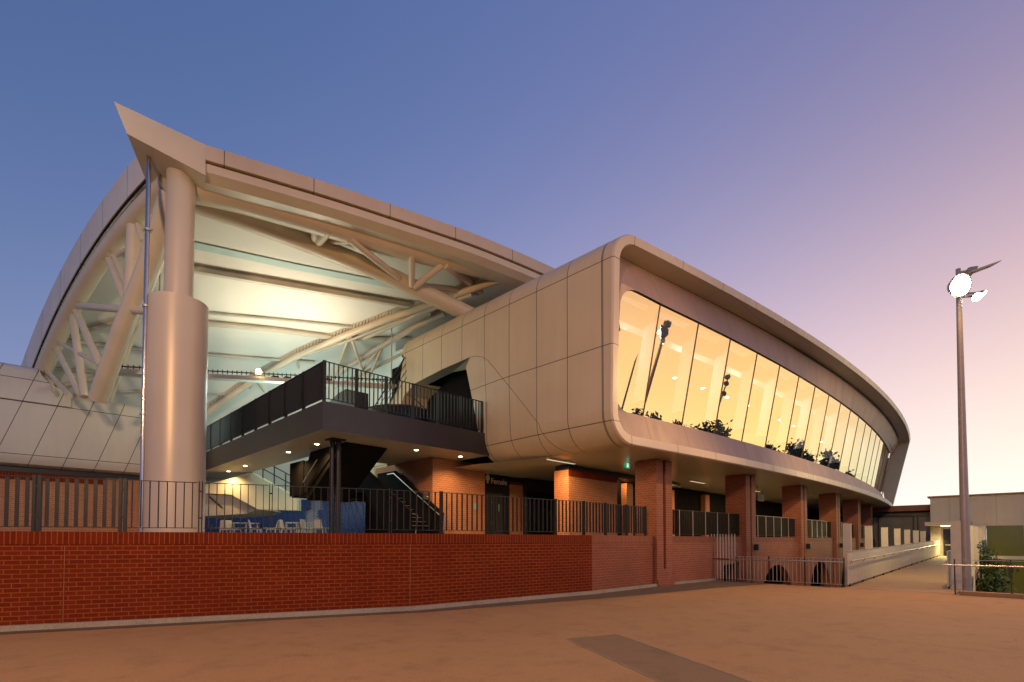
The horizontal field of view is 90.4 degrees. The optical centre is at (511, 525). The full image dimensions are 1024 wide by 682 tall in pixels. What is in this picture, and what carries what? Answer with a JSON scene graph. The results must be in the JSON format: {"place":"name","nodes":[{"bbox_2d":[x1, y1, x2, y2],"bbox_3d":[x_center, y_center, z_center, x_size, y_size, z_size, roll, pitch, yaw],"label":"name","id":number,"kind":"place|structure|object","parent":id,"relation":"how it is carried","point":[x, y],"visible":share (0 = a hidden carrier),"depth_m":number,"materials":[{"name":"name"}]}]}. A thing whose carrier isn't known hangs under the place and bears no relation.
{"place":"outdoors","nodes":[
{"label":"outdoors","id":0,"kind":"place"},
{"bbox_2d":[290,442,444,533],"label":"staircase","id":1,"kind":"structure","parent":0,"point":[359,462],"depth_m":19.29,"materials":[{"name":"metal"}]},
{"bbox_2d":[0,584,1023,681],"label":"plaza","id":2,"kind":"structure","parent":0,"point":[777,633],"depth_m":8.16,"materials":[{"name":"concrete"}]},
{"bbox_2d":[0,531,653,625],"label":"brick boundary wall","id":3,"kind":"structure","parent":2,"relation":"on","point":[53,577],"depth_m":11.09,"materials":[{"name":"red brick"}]},
{"bbox_2d":[0,475,646,535],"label":"wall railing","id":4,"kind":"object","parent":3,"relation":"on","point":[37,498],"depth_m":11.16,"materials":[{"name":"black metal"}]},
{"bbox_2d":[0,578,716,631],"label":"kerb","id":5,"kind":"structure","parent":2,"relation":"on","point":[23,627],"depth_m":11.05,"materials":[{"name":"concrete"}]},
{"bbox_2d":[0,581,769,633],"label":"asphalt strip","id":6,"kind":"object","parent":2,"relation":"on","point":[682,587],"visible":1,"depth_m":13.55,"materials":[{"name":"grey asphalt"}]},
{"bbox_2d":[570,640,662,681],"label":"patch joint","id":7,"kind":"object","parent":2,"relation":"on","point":[619,662],"visible":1,"depth_m":6.80,"materials":[{"name":"concrete"}]},
{"bbox_2d":[635,459,674,585],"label":"brick pier","id":8,"kind":"structure","parent":2,"relation":"on","point":[653,485],"depth_m":18.73,"materials":[{"name":"red brick"}]},
{"bbox_2d":[566,634,750,681],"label":"asphalt patch","id":9,"kind":"object","parent":2,"relation":"on","point":[659,664],"visible":1,"depth_m":6.93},
{"bbox_2d":[618,634,752,681],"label":"patch joint","id":10,"kind":"object","parent":2,"relation":"on","point":[688,658],"visible":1,"depth_m":7.03,"materials":[{"name":"concrete"}]},
{"bbox_2d":[729,556,844,587],"bbox_3d":[10.290,1.695,19.303,0.159,1.050,3.995,2,-2,-45],"label":"plaza edge fence","id":11,"kind":"object","parent":2,"relation":"on","point":[788,560],"visible":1,"depth_m":19.09,"materials":[{"name":"black metal"}]},
{"bbox_2d":[959,591,1023,597],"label":"edge kerb","id":12,"kind":"structure","parent":2,"relation":"on","point":[995,594],"depth_m":14.97,"materials":[{"name":"concrete"}]},
{"bbox_2d":[943,559,1023,593],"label":"edge fence","id":13,"kind":"object","parent":12,"relation":"on","point":[1010,566],"visible":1,"depth_m":15.13,"materials":[{"name":"black metal"}]},
{"bbox_2d":[0,0,1023,538],"label":"sky","id":14,"kind":"structure","parent":0,"point":[834,165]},
{"bbox_2d":[840,504,930,586],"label":"link building","id":15,"kind":"structure","parent":0,"point":[911,518],"depth_m":45.01,"materials":[{"name":"grey concrete"}]},
{"bbox_2d":[840,514,929,574],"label":"window frame","id":16,"kind":"structure","parent":15,"relation":"in","point":[907,515],"depth_m":44.81,"materials":[{"name":"metal"}]},
{"bbox_2d":[842,556,984,593],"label":"bridge path","id":17,"kind":"structure","parent":0,"point":[929,575],"depth_m":20.45,"materials":[{"name":"concrete"}]},
{"bbox_2d":[843,524,852,585],"bbox_3d":[12.555,2.231,18.975,0.130,4.620,0.270,2,-2,-45],"label":"white post","id":18,"kind":"object","parent":17,"relation":"attached to","point":[847,537],"visible":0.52,"depth_m":18.98,"materials":[{"name":"beige concrete"}]},
{"bbox_2d":[864,526,872,578],"bbox_3d":[15.241,2.310,21.659,0.130,4.620,0.270,2,-2,-45],"label":"white post","id":19,"kind":"object","parent":17,"relation":"attached to","point":[868,538],"visible":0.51,"depth_m":21.66,"materials":[{"name":"beige concrete"}]},
{"bbox_2d":[881,527,887,573],"bbox_3d":[17.799,2.385,24.217,0.130,4.620,0.270,2,-2,-45],"label":"white post","id":20,"kind":"object","parent":17,"relation":"attached to","point":[884,536],"visible":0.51,"depth_m":24.23,"materials":[{"name":"beige concrete"}]},
{"bbox_2d":[846,540,939,585],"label":"bridge parapet","id":21,"kind":"structure","parent":17,"relation":"on","point":[862,564],"depth_m":22.85,"materials":[{"name":"concrete"}]},
{"bbox_2d":[894,529,900,569],"bbox_3d":[20.326,2.460,26.742,0.130,4.620,0.270,2,-2,-45],"label":"white post","id":22,"kind":"object","parent":17,"relation":"attached to","point":[897,536],"visible":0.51,"depth_m":26.75,"materials":[{"name":"beige concrete"}]},
{"bbox_2d":[904,530,910,565],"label":"white post","id":23,"kind":"object","parent":17,"relation":"attached to","point":[906,536],"visible":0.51,"depth_m":29.08,"materials":[{"name":"beige concrete"}]},
{"bbox_2d":[913,530,918,542],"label":"white post","id":24,"kind":"object","parent":17,"relation":"attached to","point":[915,536],"visible":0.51,"depth_m":31.49,"materials":[{"name":"beige concrete"}]},
{"bbox_2d":[920,531,925,560],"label":"white post","id":25,"kind":"object","parent":17,"relation":"attached to","point":[922,536],"visible":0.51,"depth_m":33.81,"materials":[{"name":"beige concrete"}]},
{"bbox_2d":[950,521,961,590],"bbox_3d":[14.899,2.142,17.007,0.130,4.620,0.270,2,-2,-45],"label":"white post","id":26,"kind":"object","parent":17,"relation":"on","point":[955,533],"visible":0.57,"depth_m":16.99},
{"bbox_2d":[944,540,986,588],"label":"bridge parapet","id":27,"kind":"structure","parent":17,"relation":"on","point":[949,577],"depth_m":17.20,"materials":[{"name":"concrete"}]},
{"bbox_2d":[970,525,974,590],"bbox_3d":[19.707,2.284,21.813,0.130,4.620,0.270,2,-2,-45],"label":"white post","id":28,"kind":"object","parent":17,"relation":"on","point":[972,551],"visible":0.26,"depth_m":21.75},
{"bbox_2d":[974,527,979,590],"bbox_3d":[22.111,2.355,24.216,0.130,4.620,0.270,2,-2,-45],"label":"white post","id":29,"kind":"object","parent":17,"relation":"on","point":[976,540],"visible":0.33,"depth_m":24.17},
{"bbox_2d":[978,528,982,576],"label":"white post","id":30,"kind":"object","parent":17,"relation":"on","point":[980,533],"visible":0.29,"depth_m":26.59,"materials":[{"name":"beige concrete"}]},
{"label":"concourse floor","id":31,"kind":"structure","parent":0,"visible":0},
{"bbox_2d":[0,362,140,531],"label":"white panel pavilion","id":32,"kind":"structure","parent":31,"relation":"on","point":[45,431],"depth_m":21.00,"materials":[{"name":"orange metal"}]},
{"bbox_2d":[143,167,208,531],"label":"roof column","id":33,"kind":"structure","parent":31,"relation":"on","point":[176,382],"depth_m":14.57,"materials":[{"name":"metal"}]},
{"bbox_2d":[137,155,152,531],"bbox_3d":[-10.496,-5.192,14.560,0.218,11.139,0.220,2,-2,-45],"label":"downpipe","id":34,"kind":"object","parent":33,"relation":"attached to","point":[147,230],"visible":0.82,"depth_m":14.53,"materials":[{"name":"metal"}]},
{"bbox_2d":[21,102,554,499],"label":"vaulted stand roof","id":35,"kind":"structure","parent":33,"relation":"on","point":[296,273],"depth_m":19.73,"materials":[{"name":"white paint"}]},
{"bbox_2d":[118,273,395,388],"bbox_3d":[-9.551,-7.645,21.567,11.803,4.445,0.488,1,-2,-32],"label":"lighting catwalk","id":36,"kind":"object","parent":35,"relation":"hanging from","point":[217,376],"visible":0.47,"depth_m":20.88,"materials":[{"name":"paint"}]},
{"bbox_2d":[219,520,232,531],"bbox_3d":[-12.641,0.195,22.489,0.515,0.843,0.566,0,-2,-14],"label":"plastic chair","id":37,"kind":"object","parent":31,"relation":"on","point":[221,523],"visible":0.48,"depth_m":22.25,"materials":[{"name":"white plastic"}]},
{"bbox_2d":[225,520,241,532],"bbox_3d":[-12.060,0.181,22.007,0.566,0.843,0.515,0,-2,11],"label":"plastic chair","id":38,"kind":"object","parent":31,"relation":"on","point":[228,523],"visible":0.62,"depth_m":21.99,"materials":[{"name":"white plastic"}]},
{"bbox_2d":[233,522,258,532],"bbox_3d":[-11.743,0.241,22.403,0.760,0.740,0.760,0,-2,16],"label":"cafe table","id":39,"kind":"object","parent":31,"relation":"on","point":[245,523],"visible":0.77,"depth_m":22.13,"materials":[{"name":"white plastic"}]},
{"bbox_2d":[205,466,300,518],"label":"raking concrete wall","id":40,"kind":"structure","parent":31,"relation":"on","point":[253,478],"depth_m":24.57,"materials":[{"name":"beige concrete"}]},
{"bbox_2d":[248,520,262,532],"bbox_3d":[-10.850,0.166,21.500,0.566,0.843,0.515,1,-2,-18],"label":"plastic chair","id":41,"kind":"object","parent":31,"relation":"on","point":[251,530],"visible":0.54,"depth_m":21.36,"materials":[{"name":"white plastic"}]},
{"bbox_2d":[210,524,322,532],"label":"plastic chairs","id":42,"kind":"object","parent":31,"relation":"on","point":[260,526],"visible":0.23,"depth_m":23.88,"materials":[{"name":"white plastic"}]},
{"bbox_2d":[266,520,280,532],"bbox_3d":[-10.233,0.175,21.804,0.566,0.843,0.515,0,-2,2],"label":"plastic chair","id":43,"kind":"object","parent":31,"relation":"on","point":[278,524],"visible":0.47,"depth_m":21.68,"materials":[{"name":"white plastic"}]},
{"bbox_2d":[205,499,364,532],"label":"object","id":44,"kind":"object","parent":31,"relation":"on","point":[310,511],"visible":0.3,"depth_m":41.58,"materials":[{"name":"blue concrete"}]},
{"bbox_2d":[280,520,294,532],"bbox_3d":[-9.498,0.166,21.503,0.566,0.843,0.515,0,-2,-7],"label":"plastic chair","id":45,"kind":"object","parent":31,"relation":"on","point":[281,524],"visible":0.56,"depth_m":21.38,"materials":[{"name":"white plastic"}]},
{"bbox_2d":[285,522,310,532],"bbox_3d":[-9.278,0.229,22.003,0.760,0.740,0.760,-1,-2,28],"label":"cafe table","id":46,"kind":"object","parent":31,"relation":"on","point":[297,527],"visible":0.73,"depth_m":21.96,"materials":[{"name":"white plastic"}]},
{"bbox_2d":[300,519,315,532],"bbox_3d":[-8.425,0.151,21.006,0.566,0.843,0.515,0,-2,5],"label":"plastic chair","id":47,"kind":"object","parent":31,"relation":"on","point":[302,524],"visible":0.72,"depth_m":20.94,"materials":[{"name":"white plastic"}]},
{"bbox_2d":[312,520,325,532],"bbox_3d":[-8.190,0.168,21.589,0.515,0.843,0.566,0,-2,-3],"label":"plastic chair","id":48,"kind":"object","parent":31,"relation":"on","point":[316,523],"visible":0.67,"depth_m":21.36,"materials":[{"name":"white plastic"}]},
{"bbox_2d":[325,437,345,532],"bbox_3d":[-5.763,-1.190,16.553,0.500,3.255,0.500,2,-2,-45],"label":"balcony post","id":49,"kind":"object","parent":31,"relation":"on","point":[337,497],"visible":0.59,"depth_m":16.49,"materials":[{"name":"black metal"}]},
{"bbox_2d":[375,457,819,537],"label":"amenities block","id":50,"kind":"structure","parent":31,"relation":"on","point":[432,475],"depth_m":21.68,"materials":[{"name":"orange brick"}]},
{"bbox_2d":[485,492,502,533],"bbox_3d":[-0.862,-0.423,22.640,1.169,2.080,0.095,2,-2,-45],"label":"door","id":51,"kind":"structure","parent":50,"relation":"in","point":[486,493],"depth_m":22.67,"materials":[{"name":"black metal"}]},
{"bbox_2d":[485,473,508,492],"bbox_3d":[-0.725,-1.942,22.869,1.702,0.850,0.024,2,-2,-45],"label":"toilet sign","id":52,"kind":"object","parent":50,"relation":"attached to","point":[496,484],"visible":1,"depth_m":22.89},
{"bbox_2d":[525,491,540,534],"bbox_3d":[1.013,-0.482,24.355,1.072,2.300,0.055,2,-2,-45],"label":"door","id":53,"kind":"structure","parent":50,"relation":"in","point":[528,494],"depth_m":24.41,"materials":[{"name":"black metal"}]},
{"bbox_2d":[541,493,553,534],"bbox_3d":[1.754,-0.460,25.095,0.983,2.300,0.055,2,-2,-45],"label":"door","id":54,"kind":"structure","parent":50,"relation":"in","point":[543,495],"depth_m":25.09,"materials":[{"name":"black metal"}]},
{"bbox_2d":[371,234,910,508],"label":"glazed pavilion","id":55,"kind":"structure","parent":50,"relation":"on","point":[614,355],"depth_m":19.40,"materials":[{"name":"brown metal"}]},
{"bbox_2d":[206,360,488,479],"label":"balcony","id":56,"kind":"structure","parent":55,"relation":"attached to","point":[304,432],"depth_m":17.83,"materials":[{"name":"grey metal"}]},
{"bbox_2d":[330,389,367,409],"bbox_3d":[-6.184,-4.569,19.126,0.500,0.923,2.195,2,-2,-45],"label":"planter box","id":57,"kind":"object","parent":56,"relation":"on","point":[349,398],"visible":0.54,"depth_m":18.50,"materials":[{"name":"black metal"}]},
{"bbox_2d":[375,357,406,404],"bbox_3d":[-5.842,-6.474,24.003,0.060,2.319,3.126,2,-2,-45],"label":"stair rail","id":58,"kind":"object","parent":56,"relation":"on","point":[396,378],"visible":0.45,"depth_m":23.48,"materials":[{"name":"black metal"}]},
{"bbox_2d":[368,404,427,421],"bbox_3d":[-4.260,-4.105,20.229,2.499,1.080,1.550,2,-2,-45],"label":"bar counter","id":59,"kind":"object","parent":56,"relation":"on","point":[403,411],"visible":0.3,"depth_m":19.51,"materials":[{"name":"black metal"}]},
{"bbox_2d":[546,457,575,463],"bbox_3d":[1.839,-2.404,18.888,1.600,0.070,0.140,2,-2,-45],"label":"batten light","id":60,"kind":"object","parent":55,"relation":"attached to","point":[559,460],"visible":1,"depth_m":18.77,"materials":[{"name":"white plastic"}]},
{"bbox_2d":[624,463,629,468],"bbox_3d":[4.420,-2.318,19.511,0.340,0.216,0.046,2,-2,-45],"label":"exit sign","id":61,"kind":"object","parent":55,"relation":"hanging from","point":[626,465],"visible":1,"depth_m":19.49,"materials":[{"name":"green plastic"}]},
{"bbox_2d":[618,291,659,415],"bbox_3d":[3.943,-5.663,16.775,2.222,3.770,0.767,1,-2,-40],"label":"window pane","id":62,"kind":"structure","parent":55,"relation":"in","point":[639,314],"depth_m":16.88,"materials":[{"name":"clear glass"}]},
{"bbox_2d":[644,305,697,424],"bbox_3d":[5.706,-5.621,18.176,2.425,3.770,0.708,1,-2,-39],"label":"window pane","id":63,"kind":"structure","parent":55,"relation":"in","point":[676,333],"depth_m":18.14,"materials":[{"name":"clear glass"}]},
{"bbox_2d":[689,480,705,483],"bbox_3d":[9.334,-2.208,25.532,1.600,0.070,0.140,2,-2,-45],"label":"batten light","id":64,"kind":"object","parent":55,"relation":"attached to","point":[697,481],"visible":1,"depth_m":25.52,"materials":[{"name":"white plastic"}]},
{"bbox_2d":[682,324,729,433],"bbox_3d":[7.530,-5.578,19.647,2.413,3.770,0.709,1,-2,-39],"label":"window pane","id":65,"kind":"structure","parent":55,"relation":"in","point":[711,348],"depth_m":19.61,"materials":[{"name":"clear glass"}]},
{"bbox_2d":[715,340,756,440],"bbox_3d":[9.332,-5.534,21.140,2.401,3.770,0.710,1,-2,-40],"label":"window pane","id":66,"kind":"structure","parent":55,"relation":"in","point":[741,361],"depth_m":21.11,"materials":[{"name":"clear glass"}]},
{"bbox_2d":[757,494,763,501],"bbox_3d":[13.916,-1.762,28.440,0.900,0.780,0.050,2,-2,-45],"label":"hanging sign","id":67,"kind":"object","parent":55,"relation":"hanging from","point":[760,497],"visible":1,"depth_m":28.35,"materials":[{"name":"black metal"}]},
{"bbox_2d":[742,354,779,446],"bbox_3d":[11.113,-5.489,22.654,2.389,3.770,0.710,1,-2,-41],"label":"window pane","id":68,"kind":"structure","parent":55,"relation":"in","point":[766,370],"depth_m":22.63,"materials":[{"name":"clear glass"}]},
{"bbox_2d":[766,366,798,452],"bbox_3d":[12.872,-5.444,24.189,2.378,3.770,0.711,1,-2,-41],"label":"window pane","id":69,"kind":"structure","parent":55,"relation":"in","point":[787,382],"depth_m":24.17,"materials":[{"name":"clear glass"}]},
{"bbox_2d":[785,377,814,457],"bbox_3d":[14.609,-5.398,25.746,2.367,3.770,0.711,2,-2,-42],"label":"window pane","id":70,"kind":"structure","parent":55,"relation":"in","point":[805,390],"depth_m":25.73,"materials":[{"name":"clear glass"}]},
{"bbox_2d":[802,387,828,462],"bbox_3d":[16.325,-5.352,27.325,2.356,3.770,0.712,2,-2,-43],"label":"window pane","id":71,"kind":"structure","parent":55,"relation":"in","point":[820,399],"depth_m":27.31,"materials":[{"name":"clear glass"}]},
{"bbox_2d":[817,395,840,466],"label":"window pane","id":72,"kind":"structure","parent":55,"relation":"in","point":[833,407],"depth_m":28.92,"materials":[{"name":"clear glass"}]},
{"bbox_2d":[829,403,849,470],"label":"window pane","id":73,"kind":"structure","parent":55,"relation":"in","point":[844,413],"depth_m":30.54,"materials":[{"name":"clear glass"}]},
{"bbox_2d":[839,411,858,473],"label":"window pane","id":74,"kind":"structure","parent":55,"relation":"in","point":[853,420],"depth_m":32.20,"materials":[{"name":"clear glass"}]},
{"bbox_2d":[848,417,865,476],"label":"window pane","id":75,"kind":"structure","parent":55,"relation":"in","point":[861,424],"depth_m":33.86,"materials":[{"name":"clear glass"}]},
{"bbox_2d":[855,423,871,479],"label":"window pane","id":76,"kind":"structure","parent":55,"relation":"in","point":[867,432],"depth_m":35.56,"materials":[{"name":"clear glass"}]},
{"bbox_2d":[862,429,876,482],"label":"window pane","id":77,"kind":"structure","parent":55,"relation":"in","point":[873,434],"depth_m":37.27,"materials":[{"name":"clear glass"}]},
{"bbox_2d":[867,434,879,484],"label":"window pane","id":78,"kind":"structure","parent":55,"relation":"in","point":[875,451],"depth_m":39.01,"materials":[{"name":"clear glass"}]},
{"bbox_2d":[871,439,883,486],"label":"window pane","id":79,"kind":"structure","parent":55,"relation":"in","point":[881,442],"depth_m":40.78,"materials":[{"name":"clear glass"}]},
{"bbox_2d":[875,444,885,488],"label":"window pane","id":80,"kind":"structure","parent":55,"relation":"in","point":[884,446],"depth_m":42.56,"materials":[{"name":"clear glass"}]},
{"bbox_2d":[878,447,887,490],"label":"window pane","id":81,"kind":"structure","parent":55,"relation":"in","point":[886,451],"depth_m":44.39,"materials":[{"name":"clear glass"}]},
{"bbox_2d":[880,452,888,492],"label":"window pane","id":82,"kind":"structure","parent":55,"relation":"in","point":[888,452],"depth_m":46.13,"materials":[{"name":"clear glass"}]},
{"label":"ground","id":83,"kind":"structure","parent":0,"visible":0},
{"bbox_2d":[725,474,756,582],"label":"brick pier","id":84,"kind":"structure","parent":83,"relation":"on","point":[740,499],"depth_m":23.08,"materials":[{"name":"red brick"}]},
{"bbox_2d":[754,544,759,550],"bbox_3d":[11.159,0.986,23.159,0.180,0.285,0.200,2,-2,-45],"label":"wall lamp","id":85,"kind":"object","parent":84,"relation":"attached to","point":[756,547],"visible":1,"depth_m":23.09,"materials":[{"name":"black metal"}]},
{"bbox_2d":[724,564,819,585],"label":"undercroft wall","id":86,"kind":"structure","parent":83,"relation":"on","point":[774,579],"depth_m":38.32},
{"bbox_2d":[672,536,874,586],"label":"arcade wall","id":87,"kind":"structure","parent":83,"relation":"on","point":[693,557],"depth_m":22.75,"materials":[{"name":"brick"}]},
{"bbox_2d":[672,509,738,535],"bbox_3d":[8.023,-0.072,21.130,5.835,1.036,0.076,1,-2,-40],"label":"parapet railing","id":88,"kind":"object","parent":87,"relation":"on","point":[713,523],"visible":0.88,"depth_m":21.09,"materials":[{"name":"black metal"}]},
{"bbox_2d":[709,534,735,580],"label":"bar gate","id":89,"kind":"structure","parent":87,"relation":"attached to","point":[723,559],"depth_m":20.95,"materials":[{"name":"grey metal"}]},
{"bbox_2d":[756,515,794,536],"bbox_3d":[13.132,0.058,25.541,5.739,1.036,0.076,2,-2,-42],"label":"parapet railing","id":90,"kind":"object","parent":87,"relation":"on","point":[766,526],"visible":0.81,"depth_m":25.67,"materials":[{"name":"black metal"}]},
{"bbox_2d":[807,519,830,537],"bbox_3d":[18.068,0.194,30.140,5.832,1.036,0.076,2,-2,-44],"label":"parapet railing","id":91,"kind":"object","parent":87,"relation":"on","point":[817,528],"visible":0.88,"depth_m":30.39,"materials":[{"name":"black metal"}]},
{"bbox_2d":[840,523,853,537],"bbox_3d":[22.859,0.336,34.954,0.076,1.036,5.832,-2,-2,44],"label":"parapet railing","id":92,"kind":"object","parent":87,"relation":"on","point":[841,529],"visible":0.37,"depth_m":34.50,"materials":[{"name":"black metal"}]},
{"bbox_2d":[861,525,864,537],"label":"parapet railing","id":93,"kind":"object","parent":87,"relation":"on","point":[862,531],"visible":0.33,"depth_m":40.41,"materials":[{"name":"black metal"}]},
{"bbox_2d":[782,485,807,585],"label":"brick pier","id":94,"kind":"structure","parent":83,"relation":"on","point":[794,501],"depth_m":27.51,"materials":[{"name":"red brick"}]},
{"bbox_2d":[819,493,840,586],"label":"brick pier","id":95,"kind":"structure","parent":83,"relation":"on","point":[829,507],"depth_m":32.22,"materials":[{"name":"red brick"}]},
{"bbox_2d":[842,500,861,581],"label":"brick pier","id":96,"kind":"structure","parent":83,"relation":"on","point":[851,511],"depth_m":37.10,"materials":[{"name":"red brick"}]},
{"bbox_2d":[860,505,872,538],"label":"brick pier","id":97,"kind":"structure","parent":83,"relation":"on","point":[866,514],"depth_m":42.20,"materials":[{"name":"red brick"}]},
{"bbox_2d":[925,492,1023,593],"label":"entrance building","id":98,"kind":"structure","parent":83,"relation":"on","point":[999,517],"depth_m":37.19,"materials":[{"name":"light grey metal cladding"},{"name":"glass"}]},
{"bbox_2d":[943,529,950,554],"bbox_3d":[33.583,1.267,39.038,0.070,2.030,0.657,2,-2,-45],"label":"glass door","id":99,"kind":"structure","parent":98,"relation":"in","point":[946,532],"depth_m":39.11,"materials":[{"name":"glass"}]},
{"bbox_2d":[986,525,1023,555],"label":"window","id":100,"kind":"structure","parent":98,"relation":"in","point":[1009,540],"depth_m":36.76,"materials":[{"name":"green glass"}]},
{"bbox_2d":[993,559,1023,593],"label":"window","id":101,"kind":"structure","parent":98,"relation":"in","point":[1018,581],"depth_m":36.35,"materials":[{"name":"green glass"}]},
{"bbox_2d":[947,260,1001,590],"bbox_3d":[15.851,-1.865,17.345,1.831,14.452,0.512,0,-2,-2],"label":"floodlight pole","id":102,"kind":"object","parent":83,"relation":"on","point":[959,285],"visible":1,"depth_m":17.34,"materials":[{"name":"grey metal"}]},
{"bbox_2d":[975,535,1018,592],"bbox_3d":[22.548,2.959,23.990,1.861,5.208,2.247,0,-2,2],"label":"leafy shrub","id":103,"kind":"object","parent":83,"relation":"on","point":[993,579],"visible":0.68,"depth_m":23.72,"materials":[{"name":"green plant"}]}
]}

